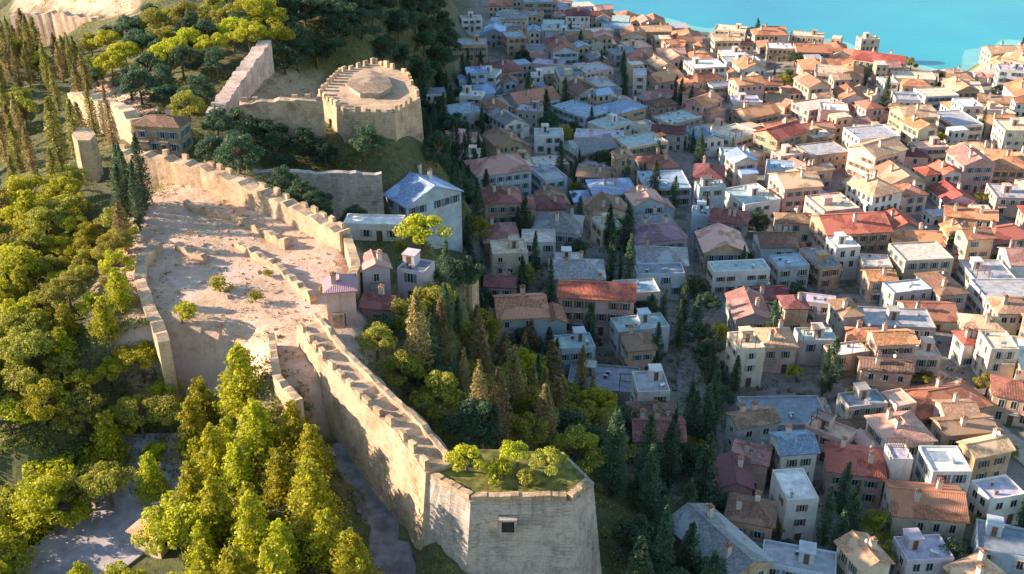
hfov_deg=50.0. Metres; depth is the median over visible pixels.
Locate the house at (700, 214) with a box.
[691,200,708,232]
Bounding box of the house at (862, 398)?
[834,381,887,429]
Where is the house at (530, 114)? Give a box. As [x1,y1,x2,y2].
[515,100,543,128]
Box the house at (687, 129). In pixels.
[673,122,689,145]
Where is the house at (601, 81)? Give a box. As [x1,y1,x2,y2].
[584,73,621,96]
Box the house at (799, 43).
[793,43,812,52]
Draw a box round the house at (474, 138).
[444,126,482,153]
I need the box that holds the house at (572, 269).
[548,250,605,303]
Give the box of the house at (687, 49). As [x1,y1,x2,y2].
[660,36,693,57]
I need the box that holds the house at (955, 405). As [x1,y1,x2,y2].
[931,392,979,425]
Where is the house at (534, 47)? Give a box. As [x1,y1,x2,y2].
[527,44,542,55]
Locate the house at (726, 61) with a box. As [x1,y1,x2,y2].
[720,53,760,67]
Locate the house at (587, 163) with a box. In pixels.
[578,159,610,168]
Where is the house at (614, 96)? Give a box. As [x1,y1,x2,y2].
[587,93,616,103]
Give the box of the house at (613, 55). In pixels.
[605,44,636,66]
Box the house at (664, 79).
[646,67,684,88]
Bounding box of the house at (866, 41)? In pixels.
[855,32,879,51]
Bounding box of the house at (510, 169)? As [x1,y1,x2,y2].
[463,147,532,200]
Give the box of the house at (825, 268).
[798,246,841,289]
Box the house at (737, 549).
[672,502,775,573]
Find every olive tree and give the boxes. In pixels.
[392,213,453,250]
[444,443,485,472]
[498,440,530,466]
[529,446,569,476]
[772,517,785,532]
[785,364,803,382]
[837,188,844,194]
[845,386,852,391]
[916,370,936,383]
[936,132,945,139]
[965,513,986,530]
[972,192,988,204]
[972,372,990,396]
[1011,445,1019,457]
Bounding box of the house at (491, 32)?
[476,20,506,47]
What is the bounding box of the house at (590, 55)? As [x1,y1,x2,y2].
[582,46,612,66]
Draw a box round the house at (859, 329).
[844,319,880,344]
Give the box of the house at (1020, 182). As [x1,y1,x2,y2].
[1014,179,1023,189]
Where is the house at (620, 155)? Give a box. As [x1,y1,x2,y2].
[610,143,636,184]
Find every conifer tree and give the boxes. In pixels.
[0,510,29,557]
[0,559,20,573]
[7,189,58,248]
[7,265,42,307]
[7,476,64,542]
[44,326,78,366]
[49,303,86,339]
[66,560,93,573]
[85,295,125,338]
[88,410,137,469]
[103,267,139,312]
[130,451,173,506]
[168,395,210,464]
[173,460,206,508]
[180,436,212,481]
[182,519,222,573]
[184,375,223,423]
[186,538,222,573]
[188,474,236,540]
[191,422,230,496]
[210,544,257,573]
[211,342,268,421]
[213,373,241,422]
[216,415,238,452]
[218,440,261,498]
[221,489,272,568]
[226,398,283,471]
[228,480,271,543]
[256,447,296,509]
[256,537,296,573]
[261,518,308,573]
[273,398,319,462]
[283,456,339,508]
[283,458,352,547]
[291,423,337,480]
[303,507,341,573]
[326,527,384,573]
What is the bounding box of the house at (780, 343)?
[751,315,799,372]
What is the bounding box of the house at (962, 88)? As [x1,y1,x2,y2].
[941,73,980,100]
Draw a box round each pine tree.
[0,86,32,103]
[0,173,47,205]
[0,245,45,278]
[0,274,17,298]
[0,310,47,345]
[0,326,59,369]
[0,389,10,402]
[0,504,18,529]
[8,95,39,131]
[9,36,23,63]
[20,51,51,79]
[24,200,72,235]
[33,193,50,206]
[36,275,85,314]
[38,176,82,198]
[41,163,88,185]
[50,272,86,307]
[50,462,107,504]
[58,215,88,238]
[62,264,94,293]
[71,248,93,278]
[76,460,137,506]
[87,29,121,48]
[89,356,129,391]
[92,51,128,81]
[93,207,128,226]
[94,229,133,267]
[106,41,141,67]
[111,339,158,382]
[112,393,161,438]
[144,374,183,397]
[144,394,182,432]
[146,38,187,67]
[172,27,200,60]
[193,32,229,50]
[213,16,248,53]
[224,19,269,50]
[233,0,276,21]
[243,3,288,39]
[261,21,295,56]
[479,308,497,323]
[548,379,579,401]
[568,386,617,424]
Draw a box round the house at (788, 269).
[768,253,809,288]
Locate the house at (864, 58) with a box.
[851,47,908,73]
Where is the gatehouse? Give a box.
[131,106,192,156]
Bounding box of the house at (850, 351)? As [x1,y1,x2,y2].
[820,334,869,376]
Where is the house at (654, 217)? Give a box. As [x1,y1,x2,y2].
[632,205,673,224]
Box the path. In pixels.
[323,441,415,573]
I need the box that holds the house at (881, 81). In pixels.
[875,75,898,97]
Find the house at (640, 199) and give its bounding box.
[623,184,675,219]
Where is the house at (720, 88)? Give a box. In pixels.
[706,77,733,100]
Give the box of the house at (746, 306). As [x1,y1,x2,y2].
[724,286,777,330]
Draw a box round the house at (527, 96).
[501,83,560,115]
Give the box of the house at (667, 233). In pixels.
[625,214,689,253]
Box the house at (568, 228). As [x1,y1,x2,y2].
[531,205,585,251]
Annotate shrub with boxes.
[172,300,197,323]
[207,275,233,291]
[246,289,265,303]
[263,269,274,275]
[318,285,322,293]
[393,238,406,249]
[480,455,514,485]
[517,467,539,485]
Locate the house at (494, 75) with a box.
[486,65,501,90]
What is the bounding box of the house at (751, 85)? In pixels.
[727,70,765,103]
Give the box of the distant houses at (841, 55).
[426,0,1023,224]
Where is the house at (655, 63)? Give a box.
[646,53,675,73]
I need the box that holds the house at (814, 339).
[793,322,835,365]
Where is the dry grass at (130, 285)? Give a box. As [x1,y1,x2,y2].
[119,174,357,394]
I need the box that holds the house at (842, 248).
[824,231,860,279]
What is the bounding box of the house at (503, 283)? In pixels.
[483,267,517,310]
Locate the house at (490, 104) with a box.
[479,96,515,115]
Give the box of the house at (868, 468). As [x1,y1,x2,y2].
[822,436,886,506]
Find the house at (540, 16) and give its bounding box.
[519,6,543,25]
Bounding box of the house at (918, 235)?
[889,222,945,247]
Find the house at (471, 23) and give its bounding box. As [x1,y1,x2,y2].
[460,11,482,37]
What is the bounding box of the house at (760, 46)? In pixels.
[756,36,780,53]
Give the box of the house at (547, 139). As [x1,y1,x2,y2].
[534,123,563,153]
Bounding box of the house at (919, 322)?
[858,305,935,339]
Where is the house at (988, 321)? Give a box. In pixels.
[956,312,1004,329]
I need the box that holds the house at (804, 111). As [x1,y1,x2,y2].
[790,97,845,122]
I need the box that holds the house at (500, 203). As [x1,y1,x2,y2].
[481,181,535,228]
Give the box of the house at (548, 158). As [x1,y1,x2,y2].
[531,154,569,175]
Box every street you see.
[541,259,632,296]
[613,72,695,328]
[676,289,813,497]
[701,35,783,119]
[773,493,883,549]
[818,397,835,420]
[826,123,951,252]
[927,369,1023,465]
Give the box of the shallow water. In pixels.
[572,0,1021,70]
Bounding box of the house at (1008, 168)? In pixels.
[987,149,1023,183]
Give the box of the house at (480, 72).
[457,61,487,88]
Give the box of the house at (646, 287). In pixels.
[612,278,659,314]
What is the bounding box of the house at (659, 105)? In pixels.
[644,92,683,119]
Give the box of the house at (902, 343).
[865,321,918,360]
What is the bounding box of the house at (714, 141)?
[686,121,724,156]
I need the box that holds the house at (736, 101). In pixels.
[729,92,760,112]
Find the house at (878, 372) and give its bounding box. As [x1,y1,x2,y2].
[856,350,914,391]
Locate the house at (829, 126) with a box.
[799,120,835,133]
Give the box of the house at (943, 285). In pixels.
[914,269,969,312]
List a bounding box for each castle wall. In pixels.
[10,10,102,46]
[67,89,141,145]
[239,94,325,142]
[252,168,383,220]
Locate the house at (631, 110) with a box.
[596,93,647,121]
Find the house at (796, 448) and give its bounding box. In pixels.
[767,423,820,483]
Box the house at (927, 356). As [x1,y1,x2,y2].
[911,336,941,380]
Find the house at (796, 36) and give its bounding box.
[789,29,824,46]
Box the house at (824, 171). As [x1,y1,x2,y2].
[802,159,834,188]
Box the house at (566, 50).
[546,37,579,64]
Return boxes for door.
[376,230,382,240]
[407,289,413,300]
[597,326,603,335]
[744,377,751,387]
[780,364,787,372]
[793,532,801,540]
[818,450,824,461]
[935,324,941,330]
[972,185,977,191]
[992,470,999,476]
[1005,415,1014,425]
[1005,513,1014,524]
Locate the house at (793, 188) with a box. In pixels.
[767,164,823,212]
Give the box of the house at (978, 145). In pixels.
[946,136,994,150]
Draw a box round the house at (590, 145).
[559,129,618,168]
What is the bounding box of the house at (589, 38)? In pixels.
[559,26,603,54]
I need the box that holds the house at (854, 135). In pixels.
[841,124,900,149]
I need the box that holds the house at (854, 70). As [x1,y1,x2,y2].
[842,60,863,86]
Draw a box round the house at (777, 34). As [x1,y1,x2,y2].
[750,23,789,46]
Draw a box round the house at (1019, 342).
[1011,335,1023,378]
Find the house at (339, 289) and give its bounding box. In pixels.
[322,269,357,327]
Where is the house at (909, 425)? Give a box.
[855,400,937,471]
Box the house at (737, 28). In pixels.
[713,23,747,40]
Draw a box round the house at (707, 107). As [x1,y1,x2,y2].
[684,87,725,123]
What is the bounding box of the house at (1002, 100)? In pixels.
[977,92,1012,108]
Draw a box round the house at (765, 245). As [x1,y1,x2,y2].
[752,223,806,264]
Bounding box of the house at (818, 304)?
[802,292,835,325]
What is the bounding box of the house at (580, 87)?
[560,75,599,102]
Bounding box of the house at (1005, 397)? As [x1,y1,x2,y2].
[987,370,1023,426]
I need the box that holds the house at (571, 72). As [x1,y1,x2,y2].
[554,65,583,93]
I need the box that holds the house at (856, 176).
[841,173,864,188]
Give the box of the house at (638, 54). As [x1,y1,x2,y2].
[626,48,652,69]
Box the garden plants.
[454,71,1023,542]
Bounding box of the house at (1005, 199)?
[983,182,1023,216]
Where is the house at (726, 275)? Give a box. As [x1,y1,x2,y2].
[706,259,769,292]
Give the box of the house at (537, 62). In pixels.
[532,56,565,71]
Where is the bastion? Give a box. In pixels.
[424,449,601,573]
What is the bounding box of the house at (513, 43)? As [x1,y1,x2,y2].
[501,30,526,58]
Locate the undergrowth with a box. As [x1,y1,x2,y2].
[0,0,758,573]
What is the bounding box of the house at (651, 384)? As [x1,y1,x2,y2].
[630,363,669,401]
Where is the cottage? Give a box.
[125,502,182,558]
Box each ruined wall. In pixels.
[174,241,208,264]
[183,199,289,249]
[234,241,316,303]
[268,333,305,449]
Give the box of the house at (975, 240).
[952,220,996,259]
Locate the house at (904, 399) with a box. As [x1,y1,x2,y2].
[880,388,916,413]
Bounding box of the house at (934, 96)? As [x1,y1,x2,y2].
[913,86,958,109]
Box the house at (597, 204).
[582,191,632,230]
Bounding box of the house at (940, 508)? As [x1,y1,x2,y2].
[880,477,969,539]
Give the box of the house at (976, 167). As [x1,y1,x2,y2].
[945,143,996,192]
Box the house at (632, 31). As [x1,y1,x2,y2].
[613,23,646,44]
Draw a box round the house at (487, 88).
[453,79,495,100]
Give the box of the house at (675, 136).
[651,119,686,151]
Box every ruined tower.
[72,127,103,181]
[458,271,478,312]
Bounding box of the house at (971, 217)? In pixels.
[941,201,998,227]
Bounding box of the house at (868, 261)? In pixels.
[856,253,892,284]
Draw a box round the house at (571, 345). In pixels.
[553,326,595,373]
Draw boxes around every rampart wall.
[111,144,350,253]
[134,239,179,411]
[332,233,362,328]
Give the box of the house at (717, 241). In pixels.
[694,222,749,273]
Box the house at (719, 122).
[701,117,729,128]
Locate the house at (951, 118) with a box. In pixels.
[935,109,983,140]
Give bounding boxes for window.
[138,131,147,137]
[149,143,159,150]
[157,132,166,138]
[167,132,176,138]
[169,144,178,151]
[181,129,185,137]
[183,140,187,149]
[185,125,189,133]
[187,137,191,145]
[360,229,371,236]
[373,273,379,281]
[386,230,398,237]
[387,198,393,208]
[399,205,404,214]
[404,272,416,283]
[409,207,417,215]
[417,204,426,212]
[434,199,442,208]
[443,196,451,205]
[451,194,459,202]
[488,207,496,212]
[490,290,498,294]
[497,177,503,181]
[499,207,506,212]
[499,217,506,221]
[502,290,510,293]
[504,321,509,327]
[509,207,516,211]
[509,217,516,221]
[522,173,528,178]
[522,183,528,187]
[526,245,532,251]
[538,146,543,151]
[543,245,552,251]
[546,138,551,142]
[555,236,563,241]
[558,181,563,186]
[559,354,568,360]
[562,300,571,307]
[565,237,574,242]
[565,312,571,318]
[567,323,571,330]
[571,353,578,359]
[573,312,582,319]
[574,301,583,307]
[580,178,586,183]
[584,352,591,358]
[585,301,594,308]
[588,154,593,159]
[596,314,605,320]
[608,302,618,309]
[608,314,617,320]
[620,303,629,310]
[633,355,640,360]
[638,148,644,152]
[643,354,651,359]
[645,146,651,151]
[645,208,653,212]
[654,396,665,400]
[661,277,670,283]
[664,190,670,195]
[671,288,680,294]
[674,144,680,149]
[675,137,681,141]
[676,243,683,246]
[680,198,688,203]
[681,190,688,194]
[703,191,710,195]
[706,255,715,261]
[714,190,721,195]
[715,287,723,291]
[716,255,725,260]
[716,277,724,281]
[725,286,733,291]
[725,363,728,373]
[726,255,735,259]
[726,436,732,447]
[727,276,734,280]
[727,339,731,349]
[728,423,734,434]
[743,430,755,437]
[744,365,754,371]
[746,353,756,358]
[747,275,755,279]
[750,530,764,538]
[754,324,764,326]
[756,569,766,573]
[758,275,765,279]
[759,427,772,434]
[766,351,774,357]
[767,469,771,481]
[769,568,779,573]
[775,451,779,463]
[779,494,783,506]
[780,281,788,286]
[781,271,789,276]
[781,351,789,357]
[782,571,795,573]
[786,459,797,466]
[787,192,793,196]
[790,325,799,330]
[792,225,799,230]
[794,201,800,205]
[794,519,805,525]
[796,504,807,511]
[797,280,805,285]
[798,269,806,275]
[800,458,810,465]
[801,235,807,240]
[806,344,815,351]
[812,276,816,284]
[814,266,818,275]
[820,307,827,313]
[820,437,829,444]
[821,280,828,286]
[822,270,830,276]
[831,269,838,275]
[832,477,843,483]
[836,564,844,573]
[839,401,844,411]
[839,550,846,565]
[840,251,844,257]
[848,260,853,266]
[848,479,861,486]
[848,561,856,573]
[850,250,854,256]
[852,409,861,415]
[860,236,867,241]
[862,408,872,414]
[862,494,875,501]
[864,481,877,488]
[866,373,876,379]
[867,424,873,435]
[868,245,875,250]
[868,340,873,350]
[870,235,876,240]
[871,295,878,300]
[873,283,880,289]
[873,407,883,413]
[874,432,880,444]
[877,244,884,250]
[879,234,886,240]
[880,348,890,354]
[880,374,891,380]
[881,298,884,306]
[883,490,886,504]
[886,499,888,513]
[890,348,901,353]
[895,376,905,382]
[898,295,904,299]
[899,554,903,566]
[901,348,912,353]
[902,406,910,410]
[906,206,912,212]
[907,198,913,203]
[908,263,916,269]
[908,447,917,454]
[909,294,916,299]
[912,563,920,571]
[914,330,920,337]
[914,522,926,530]
[915,205,921,211]
[915,467,920,481]
[916,359,925,366]
[917,197,923,202]
[918,453,923,467]
[919,262,927,268]
[920,293,927,298]
[921,331,932,335]
[924,419,931,424]
[924,463,929,478]
[925,563,933,571]
[927,360,936,366]
[928,130,934,135]
[929,523,942,532]
[930,262,938,268]
[932,294,937,300]
[934,429,940,442]
[936,474,950,483]
[941,261,949,267]
[945,525,959,533]
[948,439,960,445]
[952,350,957,360]
[952,474,966,483]
[954,297,962,303]
[954,339,960,349]
[961,452,969,464]
[962,185,970,189]
[963,358,971,364]
[966,168,973,172]
[968,252,976,256]
[968,501,974,512]
[971,242,978,246]
[972,488,977,499]
[973,176,980,180]
[973,360,977,370]
[975,167,982,172]
[975,220,984,226]
[976,348,979,358]
[976,472,986,478]
[976,509,982,516]
[978,337,982,347]
[978,368,982,377]
[978,460,989,468]
[979,251,987,256]
[979,496,985,506]
[980,184,985,189]
[981,356,985,366]
[982,176,989,180]
[984,167,991,171]
[984,344,987,354]
[986,554,994,561]
[990,364,1000,370]
[991,253,997,259]
[993,172,999,176]
[993,244,1001,249]
[993,352,1003,358]
[994,410,1002,419]
[994,456,1005,464]
[995,502,1003,509]
[997,208,1005,213]
[997,399,1005,407]
[999,200,1007,204]
[1001,172,1007,176]
[1001,317,1007,322]
[1004,352,1014,359]
[1008,200,1017,204]
[1009,172,1015,176]
[1009,317,1016,322]
[1009,401,1017,409]
[1009,499,1017,507]
[1012,560,1023,570]
[1017,172,1023,176]
[1019,415,1023,423]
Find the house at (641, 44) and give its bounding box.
[619,39,652,49]
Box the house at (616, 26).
[601,22,630,35]
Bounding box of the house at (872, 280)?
[859,262,898,302]
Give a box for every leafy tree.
[0,205,17,223]
[0,218,22,244]
[0,230,36,250]
[0,243,30,275]
[0,291,25,314]
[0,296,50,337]
[0,337,26,370]
[0,361,37,396]
[0,397,37,435]
[0,483,51,521]
[0,525,38,573]
[1,194,35,219]
[1,367,62,411]
[10,227,51,261]
[15,378,71,427]
[19,470,94,534]
[21,442,103,485]
[22,289,62,317]
[32,254,67,277]
[41,233,73,255]
[42,194,87,233]
[42,269,67,288]
[42,351,79,379]
[46,383,106,434]
[54,238,95,265]
[56,190,93,224]
[58,368,98,398]
[68,66,103,88]
[73,222,104,246]
[74,291,102,317]
[76,32,103,55]
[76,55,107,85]
[90,229,135,260]
[93,405,139,435]
[97,25,124,39]
[97,248,136,276]
[98,274,128,290]
[100,559,146,573]
[110,221,137,233]
[110,396,141,411]
[111,64,144,99]
[112,14,144,33]
[118,66,161,104]
[121,28,152,54]
[124,32,158,54]
[130,490,208,557]
[131,51,168,71]
[137,7,171,37]
[138,440,167,461]
[140,2,157,16]
[144,38,173,61]
[144,63,177,88]
[149,83,178,107]
[152,25,176,39]
[158,7,173,24]
[166,44,200,78]
[167,0,197,24]
[167,89,208,121]
[174,15,195,34]
[176,86,209,115]
[180,10,197,25]
[180,74,216,99]
[186,17,218,48]
[193,133,225,164]
[195,45,223,71]
[196,4,216,19]
[200,106,236,136]
[201,0,224,10]
[202,48,236,78]
[209,3,240,22]
[214,13,248,43]
[214,132,264,173]
[217,134,253,166]
[223,107,258,132]
[224,0,245,4]
[224,130,244,158]
[225,125,254,137]
[246,119,288,139]
[259,130,295,167]
[266,164,298,194]
[272,44,305,74]
[273,15,307,36]
[275,172,301,192]
[276,0,301,13]
[277,38,314,73]
[281,28,314,49]
[285,178,318,201]
[286,127,320,155]
[291,0,318,25]
[299,190,331,209]
[303,40,334,70]
[307,0,333,26]
[308,141,337,168]
[309,191,333,214]
[313,0,347,6]
[316,196,331,212]
[317,18,352,53]
[319,0,357,23]
[340,204,367,220]
[347,0,365,12]
[347,8,382,42]
[349,124,386,161]
[356,0,373,9]
[358,321,397,359]
[362,2,388,26]
[362,313,404,341]
[371,36,398,62]
[372,0,397,22]
[379,33,401,59]
[381,348,425,391]
[384,13,414,41]
[387,8,419,34]
[390,295,434,338]
[393,43,422,67]
[402,0,432,10]
[409,12,428,34]
[409,369,468,419]
[411,60,436,82]
[413,281,455,315]
[414,29,443,58]
[417,0,440,16]
[418,16,442,33]
[420,98,431,111]
[420,360,467,392]
[421,108,429,117]
[421,130,453,169]
[422,116,437,129]
[423,126,430,141]
[423,133,451,153]
[425,46,457,65]
[429,96,447,112]
[433,0,447,15]
[433,32,455,46]
[433,112,448,124]
[433,255,465,286]
[434,71,452,84]
[435,10,455,32]
[437,115,466,131]
[438,159,458,167]
[441,46,457,68]
[442,396,505,448]
[443,27,460,48]
[445,30,461,48]
[450,111,466,127]
[450,170,471,186]
[450,255,484,290]
[452,88,461,100]
[454,178,479,196]
[454,359,489,390]
[459,321,488,347]
[462,373,497,411]
[466,345,496,372]
[468,310,503,340]
[470,216,491,242]
[474,113,490,128]
[479,286,494,309]
[487,362,527,403]
[494,336,520,356]
[499,345,548,394]
[506,385,559,426]
[506,411,548,443]
[512,264,537,286]
[512,326,543,353]
[514,49,529,59]
[524,373,555,393]
[538,110,559,127]
[547,423,608,474]
[548,408,586,442]
[558,124,574,140]
[563,236,587,254]
[563,399,611,429]
[565,421,608,467]
[567,181,584,190]
[567,192,576,205]
[569,120,583,138]
[589,427,638,459]
[591,149,610,165]
[610,404,639,444]
[612,514,674,562]
[625,471,671,509]
[634,298,659,313]
[656,566,690,573]
[675,442,710,475]
[676,274,711,302]
[682,321,715,344]
[684,435,705,453]
[689,339,725,368]
[692,556,727,573]
[697,485,733,515]
[698,358,725,377]
[701,291,721,310]
[709,322,732,341]
[718,383,735,405]
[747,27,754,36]
[747,251,754,258]
[748,212,769,231]
[750,209,768,222]
[776,73,795,85]
[781,69,793,84]
[786,51,802,67]
[788,282,809,294]
[854,508,893,540]
[861,528,897,565]
[864,64,872,75]
[879,100,889,111]
[881,268,902,279]
[907,57,918,70]
[938,535,969,562]
[939,71,945,77]
[948,231,955,243]
[948,539,972,554]
[991,85,1002,94]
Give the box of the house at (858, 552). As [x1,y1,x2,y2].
[833,530,895,573]
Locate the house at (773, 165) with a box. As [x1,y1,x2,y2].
[764,159,794,185]
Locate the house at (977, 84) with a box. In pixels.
[963,79,984,93]
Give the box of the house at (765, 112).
[731,101,781,123]
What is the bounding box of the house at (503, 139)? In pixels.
[482,126,531,156]
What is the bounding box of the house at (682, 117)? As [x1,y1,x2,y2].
[651,109,701,128]
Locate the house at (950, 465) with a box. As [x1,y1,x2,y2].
[912,446,972,495]
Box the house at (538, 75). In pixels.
[530,68,543,82]
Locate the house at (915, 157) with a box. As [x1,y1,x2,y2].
[904,144,929,171]
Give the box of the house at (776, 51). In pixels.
[764,42,792,61]
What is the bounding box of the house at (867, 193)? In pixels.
[844,169,904,211]
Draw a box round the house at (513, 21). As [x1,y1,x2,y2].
[500,8,529,37]
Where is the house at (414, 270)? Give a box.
[397,248,434,300]
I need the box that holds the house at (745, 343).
[723,326,764,387]
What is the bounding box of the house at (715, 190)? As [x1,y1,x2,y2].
[693,175,725,213]
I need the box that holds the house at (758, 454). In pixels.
[731,437,772,495]
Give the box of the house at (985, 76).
[974,64,995,84]
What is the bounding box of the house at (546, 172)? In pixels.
[531,161,567,195]
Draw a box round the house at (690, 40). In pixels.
[677,32,702,47]
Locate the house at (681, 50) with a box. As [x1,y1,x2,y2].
[654,43,686,55]
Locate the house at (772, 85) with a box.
[763,75,783,100]
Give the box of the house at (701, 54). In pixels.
[687,48,714,59]
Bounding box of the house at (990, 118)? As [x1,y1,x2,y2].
[976,108,1014,137]
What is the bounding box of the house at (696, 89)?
[681,82,720,109]
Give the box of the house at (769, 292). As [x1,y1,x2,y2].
[747,279,789,302]
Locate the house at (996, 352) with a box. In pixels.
[970,330,1019,383]
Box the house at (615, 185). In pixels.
[569,172,634,212]
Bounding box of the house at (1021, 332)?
[1018,313,1023,336]
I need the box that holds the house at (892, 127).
[853,121,900,134]
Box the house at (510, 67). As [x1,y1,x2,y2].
[486,59,524,84]
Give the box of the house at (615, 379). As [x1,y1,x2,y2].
[567,360,639,406]
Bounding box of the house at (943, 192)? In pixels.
[928,179,976,208]
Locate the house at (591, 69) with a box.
[577,61,613,81]
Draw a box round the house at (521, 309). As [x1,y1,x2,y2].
[492,285,567,354]
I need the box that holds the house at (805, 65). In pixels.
[796,57,828,75]
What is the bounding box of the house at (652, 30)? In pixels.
[640,21,672,43]
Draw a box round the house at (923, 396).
[901,376,994,424]
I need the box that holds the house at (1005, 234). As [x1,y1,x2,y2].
[988,219,1023,259]
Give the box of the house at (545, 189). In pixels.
[527,183,570,213]
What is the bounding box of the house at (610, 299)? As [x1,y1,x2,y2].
[557,273,636,337]
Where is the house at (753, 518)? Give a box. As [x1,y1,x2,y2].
[724,490,778,548]
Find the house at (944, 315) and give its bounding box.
[895,300,957,331]
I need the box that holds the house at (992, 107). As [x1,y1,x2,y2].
[983,101,1015,116]
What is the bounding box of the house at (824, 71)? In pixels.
[814,64,842,82]
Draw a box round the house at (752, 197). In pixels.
[724,183,780,220]
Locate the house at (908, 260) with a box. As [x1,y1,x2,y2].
[887,241,953,279]
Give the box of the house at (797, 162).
[788,157,811,168]
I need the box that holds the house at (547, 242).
[521,229,555,264]
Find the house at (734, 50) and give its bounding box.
[717,46,748,60]
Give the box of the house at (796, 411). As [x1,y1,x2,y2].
[736,395,824,430]
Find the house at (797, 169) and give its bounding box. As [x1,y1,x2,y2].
[782,167,808,171]
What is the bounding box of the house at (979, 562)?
[942,547,1006,573]
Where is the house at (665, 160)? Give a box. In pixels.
[634,147,680,178]
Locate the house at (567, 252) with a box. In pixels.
[554,246,579,258]
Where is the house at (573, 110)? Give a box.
[552,94,607,128]
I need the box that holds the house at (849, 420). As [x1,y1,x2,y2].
[835,409,865,429]
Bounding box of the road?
[10,433,196,573]
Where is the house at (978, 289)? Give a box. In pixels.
[965,278,1023,314]
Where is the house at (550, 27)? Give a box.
[541,22,566,40]
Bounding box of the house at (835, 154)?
[794,140,847,170]
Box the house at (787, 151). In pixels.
[770,143,802,159]
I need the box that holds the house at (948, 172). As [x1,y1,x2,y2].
[927,160,963,183]
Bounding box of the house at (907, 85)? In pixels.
[898,74,931,91]
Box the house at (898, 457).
[881,437,913,494]
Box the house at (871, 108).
[853,95,888,123]
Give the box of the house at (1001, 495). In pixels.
[967,474,1023,524]
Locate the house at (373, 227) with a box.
[344,213,405,240]
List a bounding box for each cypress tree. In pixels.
[0,21,12,75]
[0,65,6,86]
[0,69,7,91]
[0,82,15,129]
[0,115,13,164]
[0,179,9,216]
[3,16,18,61]
[3,103,18,148]
[4,114,25,173]
[6,155,19,183]
[10,24,22,64]
[10,46,23,88]
[10,92,24,146]
[16,8,23,54]
[21,14,36,55]
[21,125,39,174]
[22,40,36,82]
[22,47,32,86]
[28,15,46,61]
[38,41,52,90]
[43,96,68,170]
[44,147,60,197]
[46,96,63,140]
[48,64,62,110]
[49,32,63,70]
[54,42,66,81]
[57,35,68,75]
[63,32,71,62]
[64,98,81,160]
[65,34,75,82]
[67,45,77,79]
[70,34,80,65]
[70,64,84,91]
[73,101,87,127]
[77,52,97,93]
[82,64,93,90]
[84,83,98,135]
[101,84,117,147]
[109,143,128,200]
[110,162,131,221]
[112,150,127,208]
[112,200,132,251]
[116,142,133,215]
[125,159,148,220]
[128,168,144,230]
[129,131,153,208]
[401,291,434,385]
[414,315,429,376]
[416,71,422,98]
[419,62,428,97]
[423,313,441,374]
[425,120,431,137]
[430,101,437,133]
[433,295,451,365]
[436,63,445,89]
[438,238,456,311]
[439,91,448,133]
[439,282,453,336]
[441,139,451,174]
[444,69,448,95]
[446,84,455,104]
[448,163,454,179]
[450,131,454,156]
[452,119,460,158]
[452,163,464,206]
[452,295,463,339]
[457,347,471,399]
[458,53,466,74]
[459,159,466,200]
[460,131,468,162]
[462,149,466,164]
[462,214,472,249]
[465,121,472,146]
[465,164,473,203]
[466,48,471,66]
[466,241,476,263]
[466,248,473,264]
[467,72,472,84]
[467,304,489,360]
[468,325,495,398]
[468,359,489,432]
[470,177,484,218]
[471,148,478,158]
[476,131,480,147]
[477,50,483,65]
[478,259,485,290]
[479,105,485,133]
[479,139,488,157]
[479,293,486,311]
[481,169,490,202]
[487,307,499,362]
[489,367,513,446]
[496,329,511,366]
[500,350,509,397]
[503,344,525,423]
[515,205,521,233]
[516,195,532,237]
[516,270,526,293]
[517,255,529,290]
[520,329,527,349]
[520,364,527,389]
[524,70,532,88]
[526,318,539,352]
[526,363,539,424]
[531,231,539,271]
[531,383,558,449]
[535,353,542,376]
[538,367,550,391]
[541,327,554,361]
[542,89,552,121]
[543,340,564,382]
[544,257,555,302]
[545,339,554,374]
[549,337,563,377]
[550,376,567,429]
[554,140,567,174]
[558,374,570,410]
[561,76,569,101]
[570,157,578,182]
[571,390,579,406]
[572,344,590,404]
[576,196,585,226]
[577,148,581,162]
[578,29,582,40]
[583,301,597,343]
[588,106,594,120]
[588,371,597,388]
[597,407,630,498]
[598,410,610,452]
[599,50,604,63]
[603,204,614,248]
[605,233,617,280]
[606,220,618,254]
[609,425,626,475]
[617,248,624,279]
[619,49,626,76]
[619,64,629,94]
[619,203,635,253]
[621,158,631,178]
[622,233,636,278]
[623,535,654,573]
[624,80,628,96]
[634,413,660,492]
[637,443,661,522]
[647,293,656,312]
[648,158,662,193]
[651,322,663,362]
[651,495,675,561]
[651,504,675,573]
[654,139,662,153]
[658,420,681,492]
[659,288,668,320]
[664,408,681,473]
[669,175,679,208]
[671,89,678,104]
[673,74,677,90]
[674,299,683,345]
[675,521,701,573]
[676,77,685,105]
[677,279,690,322]
[678,477,697,508]
[679,57,682,72]
[683,381,695,429]
[684,389,706,443]
[688,85,693,98]
[689,128,694,152]
[690,293,704,325]
[692,431,720,501]
[693,133,706,163]
[698,383,716,443]
[701,550,722,573]
[704,193,709,211]
[704,336,717,387]
[707,383,719,432]
[711,361,722,420]
[729,355,741,392]
[740,245,746,259]
[754,18,760,28]
[766,298,780,326]
[816,484,835,546]
[818,346,830,395]
[822,336,842,390]
[826,509,849,551]
[835,460,853,514]
[843,484,863,531]
[863,66,868,85]
[881,75,890,101]
[980,106,986,133]
[1016,499,1023,527]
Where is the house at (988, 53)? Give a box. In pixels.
[979,41,1023,64]
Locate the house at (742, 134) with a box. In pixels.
[714,123,754,148]
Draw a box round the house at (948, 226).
[938,218,969,245]
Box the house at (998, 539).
[970,514,1023,573]
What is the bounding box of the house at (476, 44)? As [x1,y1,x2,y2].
[451,34,487,66]
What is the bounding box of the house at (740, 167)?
[723,145,759,187]
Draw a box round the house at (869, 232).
[807,211,893,253]
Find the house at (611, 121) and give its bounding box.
[587,113,631,134]
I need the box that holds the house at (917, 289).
[879,278,931,306]
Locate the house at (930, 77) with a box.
[890,70,935,86]

